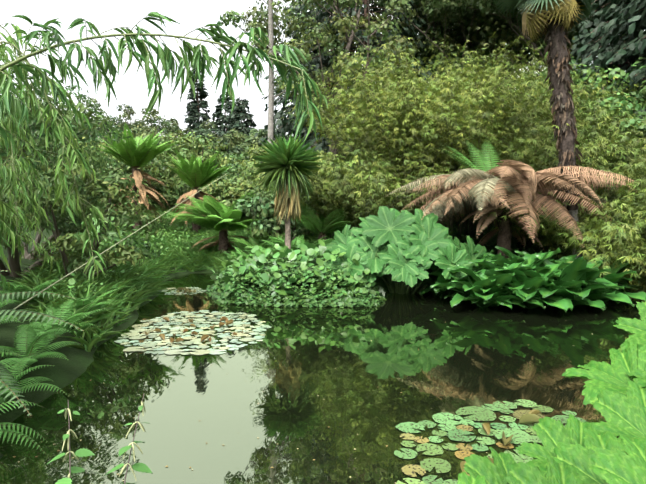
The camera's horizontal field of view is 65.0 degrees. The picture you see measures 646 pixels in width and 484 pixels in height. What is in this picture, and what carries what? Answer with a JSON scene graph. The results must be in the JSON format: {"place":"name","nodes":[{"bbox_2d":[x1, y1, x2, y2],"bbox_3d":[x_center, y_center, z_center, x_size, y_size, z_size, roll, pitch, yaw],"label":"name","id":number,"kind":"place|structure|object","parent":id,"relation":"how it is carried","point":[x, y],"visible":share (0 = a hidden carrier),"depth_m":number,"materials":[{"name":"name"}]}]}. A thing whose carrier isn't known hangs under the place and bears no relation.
{"place":"outdoors","nodes":[
{"label":"outdoors","id":0,"kind":"place"},
{"bbox_2d":[0,189,566,458],"bbox_3d":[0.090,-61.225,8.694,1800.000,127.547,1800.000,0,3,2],"label":"terrain","id":1,"kind":"structure","parent":0,"point":[62,373],"depth_m":8.22,"materials":[{"name":"plant"}]},
{"bbox_2d":[0,401,47,453],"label":"bank fern","id":2,"kind":"object","parent":1,"relation":"on","point":[9,430],"visible":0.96,"depth_m":4.68,"materials":[{"name":"green plant"}]},
{"bbox_2d":[0,351,66,406],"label":"bank fern","id":3,"kind":"object","parent":1,"relation":"on","point":[25,387],"visible":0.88,"depth_m":6.16,"materials":[{"name":"green plant"}]},
{"bbox_2d":[0,279,68,305],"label":"bank fern","id":4,"kind":"object","parent":1,"relation":"on","point":[38,288],"visible":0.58,"depth_m":9.74,"materials":[{"name":"green plant"}]},
{"bbox_2d":[0,324,80,372],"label":"bank fern","id":5,"kind":"object","parent":1,"relation":"on","point":[33,346],"visible":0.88,"depth_m":7.05,"materials":[{"name":"green plant"}]},
{"bbox_2d":[0,270,83,415],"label":"fern fronds","id":6,"kind":"object","parent":1,"relation":"on","point":[3,297],"visible":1,"depth_m":4.02,"materials":[{"name":"green plant"}]},
{"bbox_2d":[5,112,114,259],"bbox_3d":[-9.656,-1.868,16.343,5.912,5.008,5.774,0,3,2],"label":"shrub","id":7,"kind":"object","parent":1,"relation":"on","point":[27,255],"visible":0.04,"depth_m":16.30,"materials":[{"name":"green plant"}]},
{"bbox_2d":[16,299,104,342],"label":"bank fern","id":8,"kind":"object","parent":1,"relation":"on","point":[36,327],"visible":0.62,"depth_m":8.19,"materials":[{"name":"green plant"}]},
{"bbox_2d":[0,56,130,277],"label":"shrub","id":9,"kind":"object","parent":1,"relation":"on","point":[14,264],"visible":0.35,"depth_m":12.74,"materials":[{"name":"green plant"}]},
{"bbox_2d":[47,400,94,483],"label":"nettle","id":10,"kind":"object","parent":1,"relation":"on","point":[83,452],"depth_m":2.30,"materials":[{"name":"plant"}]},
{"bbox_2d":[37,114,104,145],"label":"shrub","id":11,"kind":"object","parent":1,"relation":"on","point":[86,132],"depth_m":71.38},
{"bbox_2d":[0,163,166,276],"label":"shrub","id":12,"kind":"object","parent":1,"relation":"on","point":[97,188],"visible":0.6,"depth_m":12.72,"materials":[{"name":"green plant"}]},
{"bbox_2d":[60,289,115,319],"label":"bank fern","id":13,"kind":"object","parent":1,"relation":"on","point":[90,307],"visible":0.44,"depth_m":9.58,"materials":[{"name":"green plant"}]},
{"bbox_2d":[79,96,123,136],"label":"shrub","id":14,"kind":"object","parent":1,"relation":"on","point":[117,121],"visible":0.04,"depth_m":94.11,"materials":[{"name":"plant"}]},
{"bbox_2d":[6,205,229,351],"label":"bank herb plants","id":15,"kind":"object","parent":1,"relation":"on","point":[133,296],"visible":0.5,"depth_m":12.90,"materials":[{"name":"green plant"}]},
{"bbox_2d":[43,204,212,328],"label":"bank leafy plants","id":16,"kind":"object","parent":1,"relation":"on","point":[71,281],"visible":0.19,"depth_m":21.58,"materials":[{"name":"green plant"}]},
{"bbox_2d":[105,393,152,483],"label":"nettle","id":17,"kind":"object","parent":1,"relation":"on","point":[140,467],"depth_m":2.37,"materials":[{"name":"plant"}]},
{"bbox_2d":[113,104,155,137],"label":"shrub","id":18,"kind":"object","parent":1,"relation":"on","point":[128,114],"depth_m":108.58,"materials":[{"name":"plant"}]},
{"bbox_2d":[95,121,181,228],"bbox_3d":[-9.641,-3.173,26.017,4.343,5.909,4.653,0,3,2],"label":"tree fern","id":19,"kind":"object","parent":1,"relation":"on","point":[136,154],"depth_m":25.37,"materials":[{"name":"plant"}]},
{"bbox_2d":[97,149,180,206],"bbox_3d":[-13.187,-4.176,35.625,5.788,5.053,6.026,0,3,2],"label":"shrub","id":20,"kind":"object","parent":1,"relation":"on","point":[125,168],"visible":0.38,"depth_m":35.51,"materials":[{"name":"green plant"}]},
{"bbox_2d":[109,170,168,221],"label":"fronds","id":21,"kind":"object","parent":1,"relation":"on","point":[138,175],"visible":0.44,"depth_m":25.82,"materials":[{"name":"plant"}]},
{"bbox_2d":[127,108,179,142],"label":"shrub","id":22,"kind":"object","parent":1,"relation":"on","point":[157,129],"depth_m":87.97,"materials":[{"name":"plant"}]},
{"bbox_2d":[0,16,308,309],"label":"bamboo canes","id":23,"kind":"object","parent":1,"relation":"on","point":[16,61],"visible":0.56,"depth_m":3.66,"materials":[{"name":"plant"}]},
{"bbox_2d":[0,12,327,293],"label":"bamboo leaves","id":24,"kind":"object","parent":23,"relation":"attached to","point":[18,109],"visible":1,"depth_m":3.71,"materials":[{"name":"green plant"}]},
{"bbox_2d":[115,153,193,206],"bbox_3d":[-13.681,-4.955,41.039,7.599,5.251,7.512,0,3,2],"label":"shrub","id":25,"kind":"object","parent":1,"relation":"on","point":[160,166],"visible":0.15,"depth_m":38.48,"materials":[{"name":"green plant"}]},
{"bbox_2d":[153,158,191,207],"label":"shrub","id":26,"kind":"object","parent":1,"relation":"on","point":[174,177],"visible":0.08,"depth_m":38.36,"materials":[{"name":"green plant"}]},
{"bbox_2d":[163,117,196,141],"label":"shrub","id":27,"kind":"object","parent":1,"relation":"on","point":[172,120],"depth_m":117.51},
{"bbox_2d":[148,178,223,207],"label":"shrub","id":28,"kind":"object","parent":1,"relation":"on","point":[181,185],"visible":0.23,"depth_m":37.32,"materials":[{"name":"green plant"}]},
{"bbox_2d":[160,129,215,169],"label":"shrub","id":29,"kind":"object","parent":1,"relation":"on","point":[165,140],"visible":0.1,"depth_m":47.64,"materials":[{"name":"green plant"}]},
{"bbox_2d":[155,148,231,231],"bbox_3d":[-6.704,-2.559,27.078,4.051,4.724,3.810,0,3,2],"label":"tree fern","id":30,"kind":"object","parent":1,"relation":"on","point":[197,173],"depth_m":26.59,"materials":[{"name":"plant"}]},
{"bbox_2d":[183,51,210,133],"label":"conifer tree","id":31,"kind":"object","parent":1,"relation":"on","point":[193,115],"depth_m":122.86,"materials":[{"name":"plant"}]},
{"bbox_2d":[166,132,227,164],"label":"shrub","id":32,"kind":"object","parent":1,"relation":"on","point":[208,154],"visible":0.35,"depth_m":46.07,"materials":[{"name":"green plant"}]},
{"bbox_2d":[170,190,227,225],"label":"fronds","id":33,"kind":"object","parent":1,"relation":"on","point":[201,197],"visible":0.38,"depth_m":26.29,"materials":[{"name":"plant"}]},
{"bbox_2d":[174,119,229,145],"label":"shrub","id":34,"kind":"object","parent":1,"relation":"on","point":[202,131],"depth_m":79.04,"materials":[{"name":"plant"}]},
{"bbox_2d":[179,170,245,203],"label":"shrub","id":35,"kind":"object","parent":1,"relation":"on","point":[227,177],"visible":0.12,"depth_m":38.07,"materials":[{"name":"green plant"}]},
{"bbox_2d":[166,190,273,252],"bbox_3d":[-4.259,-0.680,22.640,4.882,3.370,5.078,0,3,2],"label":"tree fern","id":36,"kind":"object","parent":1,"relation":"on","point":[217,216],"depth_m":21.83,"materials":[{"name":"plant"}]},
{"bbox_2d":[190,176,256,206],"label":"shrub","id":37,"kind":"object","parent":1,"relation":"on","point":[231,193],"visible":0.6,"depth_m":35.30,"materials":[{"name":"green plant"}]},
{"bbox_2d":[208,94,240,139],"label":"conifer","id":38,"kind":"object","parent":1,"relation":"on","point":[220,131],"depth_m":115.42,"materials":[{"name":"plant"}]},
{"bbox_2d":[198,149,251,169],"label":"shrub","id":39,"kind":"object","parent":1,"relation":"on","point":[232,155],"visible":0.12,"depth_m":48.57,"materials":[{"name":"green plant"}]},
{"bbox_2d":[194,235,255,250],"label":"fronds","id":40,"kind":"object","parent":1,"relation":"on","point":[217,241],"visible":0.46,"depth_m":22.80,"materials":[{"name":"plant"}]},
{"bbox_2d":[207,137,244,156],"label":"shrub","id":41,"kind":"object","parent":1,"relation":"on","point":[235,149],"visible":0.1,"depth_m":62.90,"materials":[{"name":"plant"}]},
{"bbox_2d":[224,128,247,150],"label":"shrub","id":42,"kind":"object","parent":1,"relation":"on","point":[235,137],"depth_m":97.61,"materials":[{"name":"plant"}]},
{"bbox_2d":[214,155,260,181],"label":"shrub","id":43,"kind":"object","parent":1,"relation":"on","point":[232,162],"visible":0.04,"depth_m":41.38,"materials":[{"name":"green plant"}]},
{"bbox_2d":[225,97,256,148],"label":"conifer","id":44,"kind":"object","parent":1,"relation":"on","point":[236,123],"depth_m":109.83,"materials":[{"name":"plant"}]},
{"bbox_2d":[218,147,266,173],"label":"shrub","id":45,"kind":"object","parent":1,"relation":"on","point":[227,160],"visible":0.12,"depth_m":45.96,"materials":[{"name":"green plant"}]},
{"bbox_2d":[228,161,265,190],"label":"shrub","id":46,"kind":"object","parent":1,"relation":"on","point":[246,166],"visible":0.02,"depth_m":39.03,"materials":[{"name":"green plant"}]},
{"bbox_2d":[236,129,265,156],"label":"shrub","id":47,"kind":"object","parent":1,"relation":"on","point":[250,139],"visible":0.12,"depth_m":82.24,"materials":[{"name":"plant"}]},
{"bbox_2d":[230,233,284,253],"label":"tree fern","id":48,"kind":"object","parent":1,"relation":"on","point":[243,243],"visible":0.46,"depth_m":20.78,"materials":[{"name":"plant"}]},
{"bbox_2d":[232,0,323,149],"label":"tall tree","id":49,"kind":"object","parent":1,"relation":"on","point":[248,25],"depth_m":27.52,"materials":[{"name":"plant"}]},
{"bbox_2d":[233,187,325,243],"bbox_3d":[-1.831,-1.201,22.658,4.151,3.586,4.811,0,3,2],"label":"shrub","id":50,"kind":"object","parent":1,"relation":"on","point":[261,204],"visible":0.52,"depth_m":21.33,"materials":[{"name":"green plant"}]},
{"bbox_2d":[252,185,307,236],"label":"shrub","id":51,"kind":"object","parent":1,"relation":"on","point":[272,195],"visible":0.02,"depth_m":24.93,"materials":[{"name":"green plant"}]},
{"bbox_2d":[259,234,308,246],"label":"bank fern","id":52,"kind":"object","parent":1,"relation":"on","point":[277,240],"visible":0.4,"depth_m":19.45,"materials":[{"name":"green plant"}]},
{"bbox_2d":[249,132,324,261],"bbox_3d":[-1.075,-1.253,16.063,2.417,4.493,2.440,0,3,2],"label":"cordyline","id":53,"kind":"object","parent":1,"relation":"on","point":[284,159],"depth_m":15.64,"materials":[{"name":"plant"}]},
{"bbox_2d":[273,175,301,225],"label":"dead leaves","id":54,"kind":"object","parent":53,"relation":"attached to","point":[285,203],"visible":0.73,"depth_m":15.86,"materials":[{"name":"plant"}]},
{"bbox_2d":[254,0,342,146],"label":"tree","id":55,"kind":"object","parent":1,"relation":"on","point":[275,110],"depth_m":52.11,"materials":[{"name":"plant"}]},
{"bbox_2d":[206,256,391,307],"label":"island marginal plants","id":56,"kind":"object","parent":1,"relation":"on","point":[300,276],"visible":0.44,"depth_m":13.82,"materials":[{"name":"green plant"}]},
{"bbox_2d":[216,239,385,302],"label":"island arum plants","id":57,"kind":"object","parent":1,"relation":"on","point":[279,254],"visible":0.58,"depth_m":14.37,"materials":[{"name":"green plant"}]},
{"bbox_2d":[274,236,332,253],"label":"bank fern","id":58,"kind":"object","parent":1,"relation":"on","point":[301,242],"visible":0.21,"depth_m":17.54,"materials":[{"name":"green plant"}]},
{"bbox_2d":[218,0,419,164],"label":"tree","id":59,"kind":"object","parent":1,"relation":"on","point":[347,23],"depth_m":31.49,"materials":[{"name":"plant"}]},
{"bbox_2d":[258,0,384,178],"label":"tree","id":60,"kind":"object","parent":1,"relation":"on","point":[285,128],"depth_m":40.89,"materials":[{"name":"plant"}]},
{"bbox_2d":[178,205,464,282],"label":"bank herbs","id":61,"kind":"object","parent":1,"relation":"on","point":[229,257],"visible":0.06,"depth_m":21.95,"materials":[{"name":"green plant"}]},
{"bbox_2d":[290,203,353,240],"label":"tree fern","id":62,"kind":"object","parent":1,"relation":"on","point":[312,223],"depth_m":19.55,"materials":[{"name":"plant"}]},
{"bbox_2d":[243,148,450,204],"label":"bamboo leaves","id":63,"kind":"object","parent":1,"relation":"on","point":[346,164],"visible":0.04,"depth_m":20.99,"materials":[{"name":"green plant"}]},
{"bbox_2d":[325,217,373,263],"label":"gunnera leaves","id":64,"kind":"object","parent":1,"relation":"on","point":[363,224],"visible":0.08,"depth_m":15.89,"materials":[{"name":"plant"}]},
{"bbox_2d":[324,206,488,287],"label":"gunnera leaves","id":65,"kind":"object","parent":1,"relation":"on","point":[405,246],"visible":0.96,"depth_m":14.47,"materials":[{"name":"green plant"}]},
{"bbox_2d":[376,227,439,293],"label":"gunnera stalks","id":66,"kind":"object","parent":1,"relation":"on","point":[401,287],"visible":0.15,"depth_m":15.42,"materials":[{"name":"plant"}]},
{"bbox_2d":[283,29,543,221],"bbox_3d":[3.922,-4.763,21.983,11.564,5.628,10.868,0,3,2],"label":"bamboo leaves","id":67,"kind":"object","parent":1,"relation":"on","point":[367,114],"visible":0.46,"depth_m":20.53,"materials":[{"name":"green plant"}]},
{"bbox_2d":[374,44,542,94],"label":"bamboo culms","id":68,"kind":"object","parent":1,"relation":"on","point":[442,67],"visible":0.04,"depth_m":25.76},
{"bbox_2d":[275,35,490,172],"bbox_3d":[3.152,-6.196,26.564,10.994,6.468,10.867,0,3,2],"label":"bamboo leaves","id":69,"kind":"object","parent":68,"relation":"on","point":[446,63],"visible":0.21,"depth_m":24.85,"materials":[{"name":"green plant"}]},
{"bbox_2d":[356,37,574,117],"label":"bamboo leaves","id":70,"kind":"object","parent":68,"relation":"on","point":[405,58],"visible":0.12,"depth_m":25.17,"materials":[{"name":"green plant"}]},
{"bbox_2d":[438,137,500,176],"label":"fern fronds","id":71,"kind":"object","parent":1,"relation":"on","point":[483,161],"visible":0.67,"depth_m":17.91,"materials":[{"name":"green plant"}]},
{"bbox_2d":[348,64,622,236],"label":"bamboo culms","id":72,"kind":"object","parent":1,"relation":"on","point":[451,223],"visible":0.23,"depth_m":20.36,"materials":[{"name":"plant"}]},
{"bbox_2d":[370,0,610,85],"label":"oak tree","id":73,"kind":"object","parent":1,"relation":"on","point":[441,6],"depth_m":36.81,"materials":[{"name":"plant"}]},
{"bbox_2d":[337,60,645,178],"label":"bamboo leaves","id":74,"kind":"object","parent":1,"relation":"on","point":[486,132],"visible":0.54,"depth_m":19.43,"materials":[{"name":"green plant"}]},
{"bbox_2d":[374,0,624,96],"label":"oak tree","id":75,"kind":"object","parent":1,"relation":"on","point":[541,40],"depth_m":37.02,"materials":[{"name":"plant"}]},
{"bbox_2d":[459,198,544,251],"bbox_3d":[6.151,-0.613,16.916,2.815,2.443,3.114,2,4,36],"label":"dead fern skirt","id":76,"kind":"object","parent":1,"relation":"on","point":[484,210],"visible":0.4,"depth_m":16.70,"materials":[{"name":"plant"}]},
{"bbox_2d":[448,205,567,259],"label":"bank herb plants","id":77,"kind":"object","parent":1,"relation":"on","point":[514,241],"depth_m":20.30,"materials":[{"name":"green plant"}]},
{"bbox_2d":[384,160,644,257],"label":"tree fern","id":78,"kind":"object","parent":1,"relation":"on","point":[467,190],"depth_m":15.46,"materials":[{"name":"plant"}]},
{"bbox_2d":[413,63,624,167],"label":"bamboo leaves","id":79,"kind":"object","parent":1,"relation":"on","point":[575,98],"visible":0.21,"depth_m":20.81,"materials":[{"name":"green plant"}]},
{"bbox_2d":[413,245,645,311],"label":"hosta plants","id":80,"kind":"object","parent":1,"relation":"on","point":[531,281],"visible":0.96,"depth_m":12.93,"materials":[{"name":"green plant"}]},
{"bbox_2d":[418,0,644,71],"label":"oak tree","id":81,"kind":"object","parent":1,"relation":"on","point":[488,8],"depth_m":34.21,"materials":[{"name":"plant"}]},
{"bbox_2d":[494,0,597,258],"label":"palm tree","id":82,"kind":"object","parent":1,"relation":"on","point":[558,58],"depth_m":15.91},
{"bbox_2d":[521,0,584,40],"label":"palm fronds","id":83,"kind":"object","parent":82,"relation":"attached to","point":[533,20],"visible":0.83,"depth_m":15.60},
{"bbox_2d":[512,52,592,104],"bbox_3d":[13.475,-6.418,29.278,5.806,8.953,6.220,1,3,17],"label":"shrub","id":84,"kind":"object","parent":1,"relation":"on","point":[573,61],"visible":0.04,"depth_m":28.08,"materials":[{"name":"green plant"}]},
{"bbox_2d":[461,178,645,259],"bbox_3d":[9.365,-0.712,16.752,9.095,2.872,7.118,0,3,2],"label":"bamboo leaves","id":85,"kind":"object","parent":1,"relation":"on","point":[628,206],"visible":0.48,"depth_m":15.35,"materials":[{"name":"green plant"}]},
{"bbox_2d":[463,119,645,223],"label":"bamboo leaves","id":86,"kind":"object","parent":1,"relation":"on","point":[629,172],"visible":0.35,"depth_m":17.64,"materials":[{"name":"green plant"}]},
{"bbox_2d":[495,122,644,252],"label":"bamboo culms","id":87,"kind":"object","parent":1,"relation":"on","point":[539,247],"visible":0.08,"depth_m":18.64,"materials":[{"name":"plant"}]},
{"bbox_2d":[529,129,645,202],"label":"bamboo leaves","id":88,"kind":"object","parent":87,"relation":"on","point":[625,157],"visible":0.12,"depth_m":18.07,"materials":[{"name":"green plant"}]},
{"bbox_2d":[524,100,643,142],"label":"bamboo culms","id":89,"kind":"object","parent":1,"relation":"on","point":[595,123],"depth_m":19.59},
{"bbox_2d":[502,68,637,133],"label":"bamboo leaves","id":90,"kind":"object","parent":89,"relation":"on","point":[621,89],"visible":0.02,"depth_m":23.02,"materials":[{"name":"green plant"}]},
{"bbox_2d":[529,0,638,79],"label":"oak tree","id":91,"kind":"object","parent":1,"relation":"on","point":[608,18],"depth_m":35.03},
{"bbox_2d":[525,91,645,166],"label":"bamboo leaves","id":92,"kind":"object","parent":1,"relation":"on","point":[607,122],"visible":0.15,"depth_m":19.51,"materials":[{"name":"green plant"}]},
{"bbox_2d":[535,64,645,120],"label":"shrub","id":93,"kind":"object","parent":1,"relation":"on","point":[612,84],"visible":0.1,"depth_m":25.72,"materials":[{"name":"green plant"}]},
{"bbox_2d":[557,220,645,301],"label":"bamboo leaves","id":94,"kind":"object","parent":1,"relation":"on","point":[611,254],"visible":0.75,"depth_m":13.88,"materials":[{"name":"green plant"}]},
{"bbox_2d":[567,0,645,118],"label":"tree","id":95,"kind":"object","parent":1,"relation":"on","point":[585,38],"depth_m":27.33,"materials":[{"name":"plant"}]},
{"bbox_2d":[575,57,645,145],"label":"shrub","id":96,"kind":"object","parent":1,"relation":"on","point":[639,104],"visible":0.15,"depth_m":23.28,"materials":[{"name":"green plant"}]},
{"bbox_2d":[577,0,645,145],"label":"tree","id":97,"kind":"object","parent":1,"relation":"on","point":[634,23],"depth_m":24.94,"materials":[{"name":"plant"}]},
{"bbox_2d":[618,85,645,154],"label":"shrub","id":98,"kind":"object","parent":1,"relation":"on","point":[633,120],"visible":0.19,"depth_m":19.98,"materials":[{"name":"green plant"}]},
{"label":"foreground gunnera stalks","id":99,"kind":"object","parent":1,"relation":"on","visible":0},
{"bbox_2d":[457,297,645,483],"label":"gunnera leaves","id":100,"kind":"object","parent":99,"relation":"attached to","point":[574,450],"visible":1,"depth_m":3.69,"materials":[{"name":"green plant"}]},
{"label":"bamboo grove culms","id":101,"kind":"object","parent":1,"relation":"on","visible":0},
{"bbox_2d":[236,165,355,186],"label":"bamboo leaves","id":102,"kind":"object","parent":101,"relation":"on","point":[262,174],"depth_m":26.52,"materials":[{"name":"green plant"}]},
{"bbox_2d":[241,144,490,238],"bbox_3d":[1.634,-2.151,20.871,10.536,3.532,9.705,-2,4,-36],"label":"bamboo leaves","id":103,"kind":"object","parent":101,"relation":"on","point":[339,195],"visible":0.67,"depth_m":19.17,"materials":[{"name":"green plant"}]},
{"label":"bamboo grove culms","id":104,"kind":"object","parent":1,"relation":"on","visible":0},
{"bbox_2d":[416,39,624,124],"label":"bamboo leaves","id":105,"kind":"object","parent":104,"relation":"on","point":[537,74],"depth_m":24.57,"materials":[{"name":"green plant"}]},
{"bbox_2d":[0,273,644,483],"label":"pond water","id":106,"kind":"structure","parent":0,"point":[346,369],"depth_m":6.97,"materials":[{"name":"liquid"}]},
{"bbox_2d":[159,287,206,294],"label":"lily pads","id":107,"kind":"object","parent":106,"relation":"on","point":[192,288],"visible":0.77,"depth_m":16.10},
{"bbox_2d":[114,310,270,354],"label":"lily pads","id":108,"kind":"object","parent":106,"relation":"on","point":[137,330],"visible":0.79,"depth_m":10.22,"materials":[{"name":"plant"}]},
{"bbox_2d":[144,316,242,342],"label":"dead leaves","id":109,"kind":"object","parent":106,"relation":"on","point":[203,337],"visible":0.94,"depth_m":10.21,"materials":[{"name":"plant"}]},
{"bbox_2d":[394,399,586,483],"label":"lily pads","id":110,"kind":"object","parent":106,"relation":"on","point":[484,413],"visible":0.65,"depth_m":5.52,"materials":[{"name":"plant"}]},
{"bbox_2d":[460,409,541,475],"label":"curled lily leaves","id":111,"kind":"object","parent":106,"relation":"on","point":[531,416],"visible":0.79,"depth_m":5.65,"materials":[{"name":"plant"}]},
{"bbox_2d":[0,0,644,138],"label":"sky","id":112,"kind":"structure","parent":0,"point":[130,89],"materials":[{"name":"white"}]},
{"bbox_2d":[286,0,449,160],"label":"tree","id":113,"kind":"object","parent":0,"point":[322,144],"depth_m":37.41,"materials":[{"name":"plant"}]},
{"bbox_2d":[362,0,467,93],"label":"tree","id":114,"kind":"object","parent":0,"point":[408,37],"depth_m":42.71,"materials":[{"name":"plant"}]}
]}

